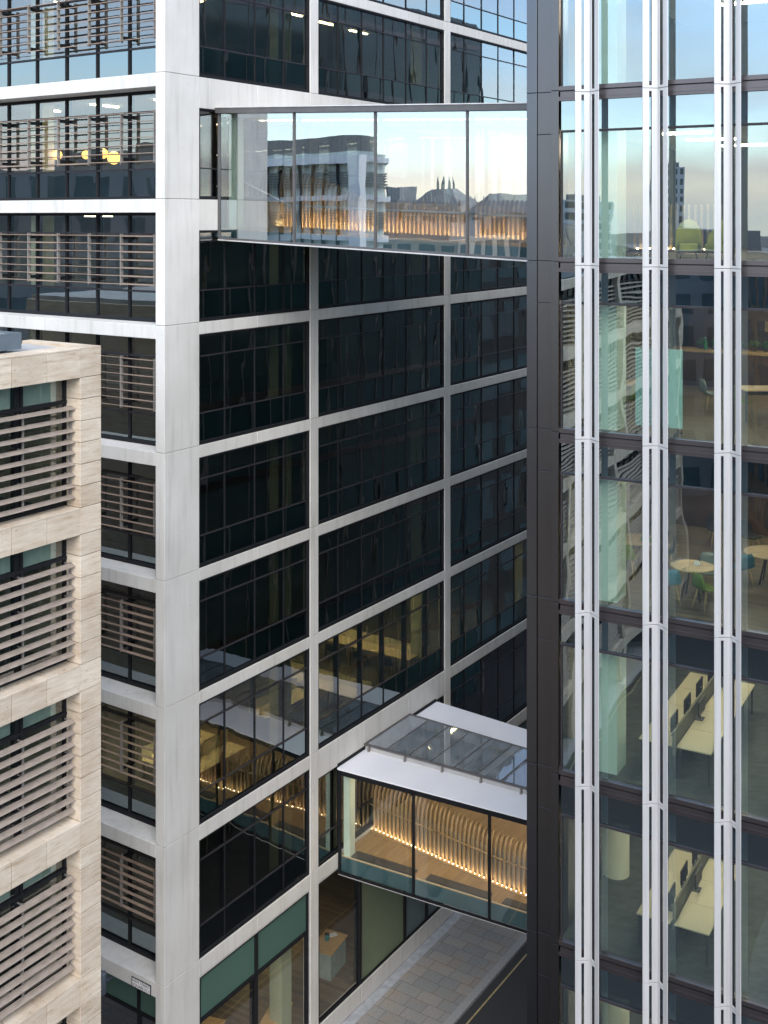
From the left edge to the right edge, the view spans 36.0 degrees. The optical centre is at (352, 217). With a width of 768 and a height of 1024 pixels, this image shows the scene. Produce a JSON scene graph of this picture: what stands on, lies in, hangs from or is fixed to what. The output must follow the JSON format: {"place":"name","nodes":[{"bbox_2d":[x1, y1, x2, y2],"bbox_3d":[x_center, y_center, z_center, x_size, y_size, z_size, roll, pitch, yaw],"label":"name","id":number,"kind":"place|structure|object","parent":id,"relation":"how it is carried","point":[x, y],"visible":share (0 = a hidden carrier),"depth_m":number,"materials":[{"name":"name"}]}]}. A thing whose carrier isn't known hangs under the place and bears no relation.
{"place":"outdoors","nodes":[
{"label":"outdoors","id":0,"kind":"place"},
{"bbox_2d":[341,908,525,1023],"bbox_3d":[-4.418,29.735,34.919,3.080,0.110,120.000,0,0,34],"label":"pavement","id":1,"kind":"structure","parent":0,"point":[441,978],"depth_m":46.26,"materials":[{"name":"stone"}]},
{"bbox_2d":[0,331,100,1023],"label":"stone office block","id":2,"kind":"structure","parent":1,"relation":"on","point":[50,683],"depth_m":28.84,"materials":[{"name":"stone"}]},
{"bbox_2d":[0,380,66,521],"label":"window","id":3,"kind":"structure","parent":2,"relation":"in","point":[16,393],"depth_m":28.08,"materials":[{"name":"black glass"}]},
{"bbox_2d":[0,539,66,687],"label":"window","id":4,"kind":"structure","parent":2,"relation":"in","point":[16,560],"depth_m":28.08,"materials":[{"name":"black glass"}]},
{"bbox_2d":[0,698,66,852],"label":"window","id":5,"kind":"structure","parent":2,"relation":"in","point":[17,731],"depth_m":28.08,"materials":[{"name":"black glass"}]},
{"bbox_2d":[0,857,66,1011],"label":"window","id":6,"kind":"structure","parent":2,"relation":"in","point":[17,894],"depth_m":28.09,"materials":[{"name":"black glass"}]},
{"bbox_2d":[0,0,527,1023],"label":"white office block","id":7,"kind":"structure","parent":1,"relation":"on","point":[308,452],"depth_m":42.91,"materials":[{"name":"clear glass"}]},
{"bbox_2d":[0,90,155,200],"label":"window","id":8,"kind":"structure","parent":7,"relation":"in","point":[130,183],"depth_m":39.19,"materials":[{"name":"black glass"}]},
{"bbox_2d":[0,213,155,321],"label":"window","id":9,"kind":"structure","parent":7,"relation":"in","point":[130,304],"depth_m":39.19,"materials":[{"name":"black glass"}]},
{"bbox_2d":[0,0,156,86],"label":"window","id":10,"kind":"structure","parent":7,"relation":"in","point":[132,60],"depth_m":39.32,"materials":[{"name":"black glass"}]},
{"bbox_2d":[7,327,155,445],"bbox_3d":[-10.811,5.436,40.358,12.825,3.450,0.280,0,0,34],"label":"window","id":11,"kind":"structure","parent":7,"relation":"in","point":[130,425],"depth_m":37.85,"materials":[{"name":"black glass"}]},
{"bbox_2d":[100,457,155,568],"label":"window","id":12,"kind":"structure","parent":7,"relation":"in","point":[127,546],"depth_m":37.80,"materials":[{"name":"black glass"}]},
{"bbox_2d":[100,580,155,692],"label":"window","id":13,"kind":"structure","parent":7,"relation":"in","point":[124,667],"depth_m":37.80,"materials":[{"name":"black glass"}]},
{"bbox_2d":[100,702,155,826],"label":"window","id":14,"kind":"structure","parent":7,"relation":"in","point":[129,799],"depth_m":37.80,"materials":[{"name":"black glass"}]},
{"bbox_2d":[100,835,155,961],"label":"window","id":15,"kind":"structure","parent":7,"relation":"in","point":[118,926],"depth_m":37.80,"materials":[{"name":"black glass"}]},
{"bbox_2d":[101,970,155,1023],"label":"shop window","id":16,"kind":"structure","parent":7,"relation":"in","point":[119,991],"depth_m":37.73,"materials":[{"name":"teal glass"}]},
{"bbox_2d":[201,741,244,778],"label":"office desk","id":17,"kind":"object","parent":7,"relation":"on","point":[232,749],"visible":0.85,"depth_m":40.62,"materials":[{"name":"beige wood"}]},
{"bbox_2d":[200,729,227,756],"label":"desk screen","id":18,"kind":"object","parent":17,"relation":"attached to","point":[209,744],"visible":0.75,"depth_m":40.77,"materials":[{"name":"beige fabric"}]},
{"bbox_2d":[198,0,308,92],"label":"window","id":19,"kind":"structure","parent":7,"relation":"in","point":[221,63],"depth_m":39.56,"materials":[{"name":"black glass"}]},
{"bbox_2d":[199,108,308,200],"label":"window","id":20,"kind":"structure","parent":7,"relation":"in","point":[269,182],"depth_m":39.56,"materials":[{"name":"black glass"}]},
{"bbox_2d":[199,230,308,321],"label":"window","id":21,"kind":"structure","parent":7,"relation":"in","point":[220,303],"depth_m":39.52,"materials":[{"name":"black glass"}]},
{"bbox_2d":[199,321,308,444],"bbox_3d":[-3.302,5.416,39.614,0.300,3.481,5.870,0,0,34],"label":"window","id":22,"kind":"structure","parent":7,"relation":"in","point":[223,422],"depth_m":39.54,"materials":[{"name":"black glass"}]},
{"bbox_2d":[199,430,308,567],"bbox_3d":[-3.302,9.288,39.614,0.300,3.476,5.870,0,0,34],"label":"window","id":23,"kind":"structure","parent":7,"relation":"in","point":[223,542],"depth_m":39.54,"materials":[{"name":"black glass"}]},
{"bbox_2d":[199,540,308,690],"bbox_3d":[-3.302,13.152,39.614,0.300,3.467,5.870,0,0,34],"label":"window","id":24,"kind":"structure","parent":7,"relation":"in","point":[224,661],"depth_m":39.54,"materials":[{"name":"black glass"}]},
{"bbox_2d":[199,649,308,824],"bbox_3d":[-3.302,17.192,39.614,0.300,3.827,5.870,0,0,34],"label":"window","id":25,"kind":"structure","parent":7,"relation":"in","point":[229,788],"depth_m":39.54,"materials":[{"name":"black glass"}]},
{"bbox_2d":[199,770,308,958],"bbox_3d":[-3.302,21.450,39.614,0.300,3.752,5.870,0,0,34],"label":"window","id":26,"kind":"structure","parent":7,"relation":"in","point":[232,915],"depth_m":39.54,"materials":[{"name":"black glass"}]},
{"bbox_2d":[199,890,309,1023],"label":"shop window","id":27,"kind":"structure","parent":7,"relation":"in","point":[242,966],"depth_m":39.56,"materials":[{"name":"teal glass"}]},
{"bbox_2d":[319,929,347,980],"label":"reception counter","id":28,"kind":"object","parent":7,"relation":"on","point":[332,956],"visible":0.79,"depth_m":45.59,"materials":[{"name":"white wood"}]},
{"bbox_2d":[329,684,363,709],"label":"office desk","id":29,"kind":"object","parent":7,"relation":"on","point":[347,691],"visible":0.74,"depth_m":45.90,"materials":[{"name":"white wood"}]},
{"bbox_2d":[341,674,371,690],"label":"desk screen","id":30,"kind":"object","parent":29,"relation":"attached to","point":[349,680],"visible":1,"depth_m":46.25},
{"bbox_2d":[318,0,443,103],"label":"window","id":31,"kind":"structure","parent":7,"relation":"in","point":[334,82],"depth_m":45.92,"materials":[{"name":"black glass"}]},
{"bbox_2d":[318,127,443,203],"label":"window","id":32,"kind":"structure","parent":7,"relation":"in","point":[425,191],"depth_m":46.88,"materials":[{"name":"clear glass"}]},
{"bbox_2d":[318,247,443,308],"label":"window","id":33,"kind":"structure","parent":7,"relation":"in","point":[337,292],"depth_m":45.81,"materials":[{"name":"black glass"}]},
{"bbox_2d":[318,305,443,416],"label":"window","id":34,"kind":"structure","parent":7,"relation":"in","point":[337,397],"depth_m":46.05,"materials":[{"name":"black glass"}]},
{"bbox_2d":[318,397,443,524],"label":"window","id":35,"kind":"structure","parent":7,"relation":"in","point":[339,502],"depth_m":46.05,"materials":[{"name":"black glass"}]},
{"bbox_2d":[318,489,443,631],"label":"window","id":36,"kind":"structure","parent":7,"relation":"in","point":[344,604],"depth_m":46.05,"materials":[{"name":"black glass"}]},
{"bbox_2d":[318,580,443,749],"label":"window","id":37,"kind":"structure","parent":7,"relation":"in","point":[345,717],"depth_m":46.05,"materials":[{"name":"black glass"}]},
{"bbox_2d":[318,695,443,866],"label":"window","id":38,"kind":"structure","parent":7,"relation":"in","point":[327,840],"depth_m":44.72,"materials":[{"name":"black glass"}]},
{"bbox_2d":[318,868,444,1023],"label":"shop window","id":39,"kind":"structure","parent":7,"relation":"in","point":[384,920],"depth_m":45.75,"materials":[{"name":"black glass"}]},
{"bbox_2d":[369,0,443,20],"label":"window","id":40,"kind":"structure","parent":7,"relation":"in","point":[434,9],"depth_m":48.45,"materials":[{"name":"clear glass"}]},
{"bbox_2d":[336,699,526,933],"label":"footbridge","id":41,"kind":"object","parent":7,"relation":"attached to","point":[454,836],"visible":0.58,"depth_m":42.92,"materials":[{"name":"clear glass"}]},
{"bbox_2d":[213,102,674,261],"bbox_3d":[2.721,-1.131,37.208,13.580,4.797,7.280,0,0,34],"label":"footbridge","id":42,"kind":"object","parent":7,"relation":"attached to","point":[472,228],"visible":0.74,"depth_m":36.59,"materials":[{"name":"clear glass"}]},
{"bbox_2d":[450,0,526,43],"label":"window","id":43,"kind":"structure","parent":7,"relation":"in","point":[461,14],"depth_m":53.53,"materials":[{"name":"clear glass"}]},
{"bbox_2d":[450,130,526,204],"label":"window","id":44,"kind":"structure","parent":7,"relation":"in","point":[496,190],"depth_m":53.85,"materials":[{"name":"clear glass"}]},
{"bbox_2d":[450,256,526,294],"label":"window","id":45,"kind":"structure","parent":7,"relation":"in","point":[479,279],"depth_m":53.06,"materials":[{"name":"black glass"}]},
{"bbox_2d":[450,295,526,385],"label":"window","id":46,"kind":"structure","parent":7,"relation":"in","point":[480,366],"depth_m":53.29,"materials":[{"name":"black glass"}]},
{"bbox_2d":[450,457,526,566],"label":"window","id":47,"kind":"structure","parent":7,"relation":"in","point":[462,548],"depth_m":53.29,"materials":[{"name":"black glass"}]},
{"bbox_2d":[450,538,526,665],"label":"window","id":48,"kind":"structure","parent":7,"relation":"in","point":[468,641],"depth_m":53.29,"materials":[{"name":"black glass"}]},
{"bbox_2d":[450,629,526,764],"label":"window","id":49,"kind":"structure","parent":7,"relation":"in","point":[503,711],"depth_m":54.05,"materials":[{"name":"black glass"}]},
{"bbox_2d":[450,32,527,102],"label":"window","id":50,"kind":"structure","parent":7,"relation":"in","point":[455,96],"depth_m":52.81,"materials":[{"name":"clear glass"}]},
{"bbox_2d":[450,376,527,476],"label":"window","id":51,"kind":"structure","parent":7,"relation":"in","point":[480,453],"depth_m":53.29,"materials":[{"name":"black glass"}]},
{"bbox_2d":[463,719,526,786],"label":"shop window","id":52,"kind":"structure","parent":7,"relation":"in","point":[508,762],"depth_m":54.68,"materials":[{"name":"clear glass"}]},
{"bbox_2d":[342,908,465,1023],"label":"pavement edge","id":53,"kind":"object","parent":1,"relation":"on","point":[372,999],"visible":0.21,"depth_m":46.56,"materials":[{"name":"stone"}]},
{"bbox_2d":[443,933,526,1023],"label":"kerb","id":54,"kind":"structure","parent":1,"relation":"on","point":[466,1004],"depth_m":45.91,"materials":[{"name":"stone"}]},
{"bbox_2d":[527,0,767,1023],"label":"glass tower","id":55,"kind":"structure","parent":1,"relation":"on","point":[660,106],"depth_m":26.24,"materials":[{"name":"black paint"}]},
{"bbox_2d":[560,99,592,256],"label":"window","id":56,"kind":"structure","parent":55,"relation":"in","point":[567,107],"depth_m":26.60,"materials":[{"name":"clear glass"}]},
{"bbox_2d":[560,272,592,427],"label":"window","id":57,"kind":"structure","parent":55,"relation":"in","point":[567,278],"depth_m":26.60,"materials":[{"name":"clear glass"}]},
{"bbox_2d":[560,443,592,598],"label":"window","id":58,"kind":"structure","parent":55,"relation":"in","point":[567,450],"depth_m":26.59,"materials":[{"name":"clear glass"}]},
{"bbox_2d":[560,614,592,769],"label":"window","id":59,"kind":"structure","parent":55,"relation":"in","point":[567,622],"depth_m":26.60,"materials":[{"name":"clear glass"}]},
{"bbox_2d":[560,785,592,940],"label":"window","id":60,"kind":"structure","parent":55,"relation":"in","point":[567,793],"depth_m":26.59,"materials":[{"name":"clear glass"}]},
{"bbox_2d":[560,956,592,1023],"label":"window","id":61,"kind":"structure","parent":55,"relation":"in","point":[567,965],"depth_m":26.56,"materials":[{"name":"clear glass"}]},
{"bbox_2d":[592,96,660,257],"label":"window","id":62,"kind":"structure","parent":55,"relation":"in","point":[615,114],"depth_m":25.99,"materials":[{"name":"clear glass"}]},
{"bbox_2d":[592,273,660,430],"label":"window","id":63,"kind":"structure","parent":55,"relation":"in","point":[616,289],"depth_m":25.99,"materials":[{"name":"clear glass"}]},
{"bbox_2d":[592,446,660,604],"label":"window","id":64,"kind":"structure","parent":55,"relation":"in","point":[623,465],"depth_m":25.99,"materials":[{"name":"clear glass"}]},
{"bbox_2d":[592,620,660,777],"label":"window","id":65,"kind":"structure","parent":55,"relation":"in","point":[624,641],"depth_m":25.99,"materials":[{"name":"clear glass"}]},
{"bbox_2d":[592,793,660,950],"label":"window","id":66,"kind":"structure","parent":55,"relation":"in","point":[614,814],"depth_m":25.99,"materials":[{"name":"clear glass"}]},
{"bbox_2d":[592,967,660,1023],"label":"window","id":67,"kind":"structure","parent":55,"relation":"in","point":[616,990],"depth_m":25.95,"materials":[{"name":"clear glass"}]},
{"bbox_2d":[626,533,651,572],"bbox_3d":[6.944,8.242,28.940,1.040,0.745,1.040,0,0,30],"label":"round table","id":68,"kind":"object","parent":55,"relation":"on","point":[633,539],"visible":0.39,"depth_m":28.85,"materials":[{"name":"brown wood"}]},
{"bbox_2d":[636,891,679,954],"bbox_3d":[6.935,15.943,26.713,0.760,0.735,1.038,0,0,30],"label":"office desk","id":69,"kind":"object","parent":55,"relation":"on","point":[639,912],"visible":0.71,"depth_m":26.47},
{"bbox_2d":[635,347,682,436],"bbox_3d":[6.721,3.819,25.952,1.040,1.879,0.557,0,0,30],"label":"mobile whiteboard","id":70,"kind":"object","parent":55,"relation":"on","point":[675,389],"visible":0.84,"depth_m":25.80,"materials":[{"name":"teal glass"}]},
{"bbox_2d":[639,722,682,776],"bbox_3d":[7.045,12.092,26.901,0.760,0.735,1.113,0,0,30],"label":"office desk","id":71,"kind":"object","parent":55,"relation":"on","point":[669,745],"visible":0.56,"depth_m":26.62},
{"bbox_2d":[668,569,681,605],"bbox_3d":[7.056,8.201,26.383,0.470,0.826,0.526,0,0,-2],"label":"shell chair","id":72,"kind":"object","parent":55,"relation":"on","point":[674,576],"visible":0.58,"depth_m":26.17,"materials":[{"name":"teal plastic"}]},
{"bbox_2d":[629,204,735,252],"bbox_3d":[8.539,0.285,30.729,2.700,1.250,0.240,0,0,30],"label":"slatted screen","id":73,"kind":"object","parent":55,"relation":"on","point":[671,249],"visible":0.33,"depth_m":30.74,"materials":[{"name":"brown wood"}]},
{"bbox_2d":[668,849,699,875],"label":"office desk","id":74,"kind":"object","parent":55,"relation":"on","point":[677,858],"visible":0.54,"depth_m":28.62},
{"bbox_2d":[668,687,699,706],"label":"office desk","id":75,"kind":"object","parent":55,"relation":"on","point":[679,695],"visible":0.46,"depth_m":28.92,"materials":[{"name":"beige wood"}]},
{"bbox_2d":[675,219,701,258],"bbox_3d":[7.390,0.475,26.013,0.568,0.877,0.503,0,0,16],"label":"tub chair","id":76,"kind":"object","parent":55,"relation":"on","point":[688,237],"visible":0.94,"depth_m":26.10,"materials":[{"name":"green fabric"}]},
{"bbox_2d":[672,854,708,952],"bbox_3d":[7.884,15.770,27.490,0.060,1.080,3.150,0,0,30],"label":"desk screen","id":77,"kind":"object","parent":55,"relation":"on","point":[682,897],"visible":0.52,"depth_m":26.86,"materials":[{"name":"fabric"}]},
{"bbox_2d":[670,559,713,602],"bbox_3d":[7.686,8.242,26.708,0.980,0.745,0.980,0,0,30],"label":"round table","id":78,"kind":"object","parent":55,"relation":"on","point":[688,566],"visible":0.82,"depth_m":26.64,"materials":[{"name":"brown wood"}]},
{"bbox_2d":[672,675,713,778],"bbox_3d":[8.226,11.920,28.072,0.060,1.080,4.500,0,0,30],"label":"desk screen","id":79,"kind":"object","parent":55,"relation":"on","point":[683,726],"visible":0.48,"depth_m":27.09,"materials":[{"name":"fabric"}]},
{"bbox_2d":[679,672,707,689],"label":"office desk","id":80,"kind":"object","parent":55,"relation":"on","point":[690,681],"visible":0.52,"depth_m":29.86,"materials":[{"name":"beige wood"}]},
{"bbox_2d":[674,901,713,966],"bbox_3d":[7.668,15.943,26.283,0.760,0.735,1.038,0,0,30],"label":"office desk","id":81,"kind":"object","parent":55,"relation":"on","point":[694,917],"visible":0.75,"depth_m":26.18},
{"bbox_2d":[660,92,732,258],"bbox_3d":[7.314,-0.865,25.163,1.515,3.520,0.160,0,0,30],"label":"window","id":82,"kind":"structure","parent":55,"relation":"in","point":[692,110],"depth_m":25.24,"materials":[{"name":"clear glass"}]},
{"bbox_2d":[660,274,732,437],"bbox_3d":[7.314,2.985,25.163,1.515,3.520,0.160,0,0,30],"label":"window","id":83,"kind":"structure","parent":55,"relation":"in","point":[684,291],"depth_m":25.24,"materials":[{"name":"clear glass"}]},
{"bbox_2d":[660,453,732,615],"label":"window","id":84,"kind":"structure","parent":55,"relation":"in","point":[685,472],"depth_m":25.24,"materials":[{"name":"clear glass"}]},
{"bbox_2d":[660,632,732,794],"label":"window","id":85,"kind":"structure","parent":55,"relation":"in","point":[684,652],"depth_m":25.24,"materials":[{"name":"clear glass"}]},
{"bbox_2d":[660,811,732,972],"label":"window","id":86,"kind":"structure","parent":55,"relation":"in","point":[686,833],"depth_m":25.24,"materials":[{"name":"clear glass"}]},
{"bbox_2d":[660,990,732,1023],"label":"window","id":87,"kind":"structure","parent":55,"relation":"in","point":[681,1010],"depth_m":25.24,"materials":[{"name":"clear glass"}]},
{"bbox_2d":[676,728,722,786],"bbox_3d":[7.779,12.092,26.471,0.760,0.735,1.113,0,0,30],"label":"office desk","id":88,"kind":"object","parent":55,"relation":"on","point":[697,741],"visible":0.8,"depth_m":26.34,"materials":[{"name":"beige wood"}]},
{"bbox_2d":[691,571,713,612],"bbox_3d":[7.743,8.201,25.981,0.526,0.826,0.470,0,0,-23],"label":"shell chair","id":89,"kind":"object","parent":55,"relation":"on","point":[698,581],"visible":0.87,"depth_m":25.87,"materials":[{"name":"green plastic"}]},
{"bbox_2d":[687,880,722,932],"bbox_3d":[8.200,15.943,27.189,0.760,0.735,1.038,0,0,30],"label":"office desk","id":90,"kind":"object","parent":55,"relation":"on","point":[704,897],"visible":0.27,"depth_m":27.10,"materials":[{"name":"beige wood"}]},
{"bbox_2d":[690,711,722,765],"bbox_3d":[8.348,12.092,27.441,0.760,0.735,1.113,0,0,30],"label":"office desk","id":91,"kind":"object","parent":55,"relation":"on","point":[706,724],"visible":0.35,"depth_m":27.32,"materials":[{"name":"beige wood"}]},
{"bbox_2d":[668,487,767,535],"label":"cabinet wall","id":92,"kind":"structure","parent":55,"relation":"on","point":[691,507],"depth_m":32.80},
{"bbox_2d":[668,487,697,523],"bbox_3d":[9.234,7.345,33.089,0.870,2.370,0.024,0,0,30],"label":"door","id":93,"kind":"structure","parent":92,"relation":"in","point":[682,503],"depth_m":33.07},
{"bbox_2d":[699,490,722,524],"bbox_3d":[10.010,7.345,32.633,0.870,2.370,0.024,0,0,30],"label":"door","id":94,"kind":"structure","parent":92,"relation":"in","point":[706,498],"depth_m":32.76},
{"bbox_2d":[735,495,765,532],"bbox_3d":[10.786,7.345,32.178,0.870,2.370,0.024,0,0,30],"label":"door","id":95,"kind":"structure","parent":92,"relation":"in","point":[753,509],"depth_m":32.10,"materials":[{"name":"brown wood"}]},
{"bbox_2d":[669,346,767,388],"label":"kitchen counter","id":96,"kind":"object","parent":55,"relation":"on","point":[698,363],"visible":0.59,"depth_m":33.14,"materials":[{"name":"brown wood"}]},
{"bbox_2d":[683,352,704,382],"bbox_3d":[9.503,4.250,33.488,0.930,0.860,0.024,0,0,30],"label":"door","id":97,"kind":"structure","parent":96,"relation":"in","point":[693,363],"depth_m":33.40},
{"bbox_2d":[706,353,735,384],"bbox_3d":[10.331,4.250,33.002,0.930,0.860,0.024,0,0,30],"label":"door","id":98,"kind":"structure","parent":96,"relation":"in","point":[709,357],"depth_m":33.15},
{"bbox_2d":[741,355,767,384],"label":"door","id":99,"kind":"structure","parent":96,"relation":"in","point":[754,369],"depth_m":32.55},
{"bbox_2d":[701,858,735,885],"bbox_3d":[8.732,15.943,28.094,0.760,0.735,1.038,0,0,30],"label":"office desk","id":100,"kind":"object","parent":55,"relation":"on","point":[708,873],"visible":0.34,"depth_m":28.09,"materials":[{"name":"beige wood"}]},
{"bbox_2d":[689,308,767,350],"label":"cabinet wall","id":101,"kind":"structure","parent":55,"relation":"on","point":[754,325],"depth_m":34.71,"materials":[{"name":"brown wood"}]},
{"bbox_2d":[721,681,754,728],"bbox_3d":[9.487,12.092,29.381,0.760,0.735,1.113,0,0,30],"label":"office desk","id":102,"kind":"object","parent":55,"relation":"on","point":[746,689],"visible":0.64,"depth_m":29.35,"materials":[{"name":"beige wood"}]},
{"bbox_2d":[735,553,754,588],"bbox_3d":[9.072,8.201,27.557,0.470,0.826,0.526,0,0,-13],"label":"shell chair","id":103,"kind":"object","parent":55,"relation":"on","point":[748,561],"visible":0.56,"depth_m":27.36,"materials":[{"name":"teal plastic"}]},
{"bbox_2d":[732,90,767,259],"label":"window","id":104,"kind":"structure","parent":55,"relation":"in","point":[754,104],"depth_m":24.60,"materials":[{"name":"clear glass"}]},
{"bbox_2d":[732,276,767,443],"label":"window","id":105,"kind":"structure","parent":55,"relation":"in","point":[754,290],"depth_m":24.60,"materials":[{"name":"clear glass"}]},
{"bbox_2d":[732,461,767,628],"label":"window","id":106,"kind":"structure","parent":55,"relation":"in","point":[754,476],"depth_m":24.60,"materials":[{"name":"clear glass"}]},
{"bbox_2d":[732,645,767,812],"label":"window","id":107,"kind":"structure","parent":55,"relation":"in","point":[754,662],"depth_m":24.60,"materials":[{"name":"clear glass"}]},
{"bbox_2d":[732,829,767,996],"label":"window","id":108,"kind":"structure","parent":55,"relation":"in","point":[754,848],"depth_m":24.60,"materials":[{"name":"clear glass"}]},
{"bbox_2d":[735,385,767,421],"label":"office desk","id":109,"kind":"object","parent":55,"relation":"on","point":[755,389],"visible":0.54,"depth_m":27.55,"materials":[{"name":"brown wood"}]},
{"bbox_2d":[741,519,761,546],"bbox_3d":[10.156,8.201,30.259,0.470,0.826,0.526,0,0,-21],"label":"shell chair","id":110,"kind":"object","parent":55,"relation":"on","point":[746,531],"visible":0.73,"depth_m":30.42,"materials":[{"name":"teal plastic"}]},
{"bbox_2d":[744,545,767,584],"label":"round table","id":111,"kind":"object","parent":55,"relation":"on","point":[759,551],"visible":0.96,"depth_m":27.84,"materials":[{"name":"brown wood"}]},
{"bbox_2d":[456,943,526,1023],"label":"road","id":112,"kind":"structure","parent":0,"point":[506,1003],"depth_m":44.94,"materials":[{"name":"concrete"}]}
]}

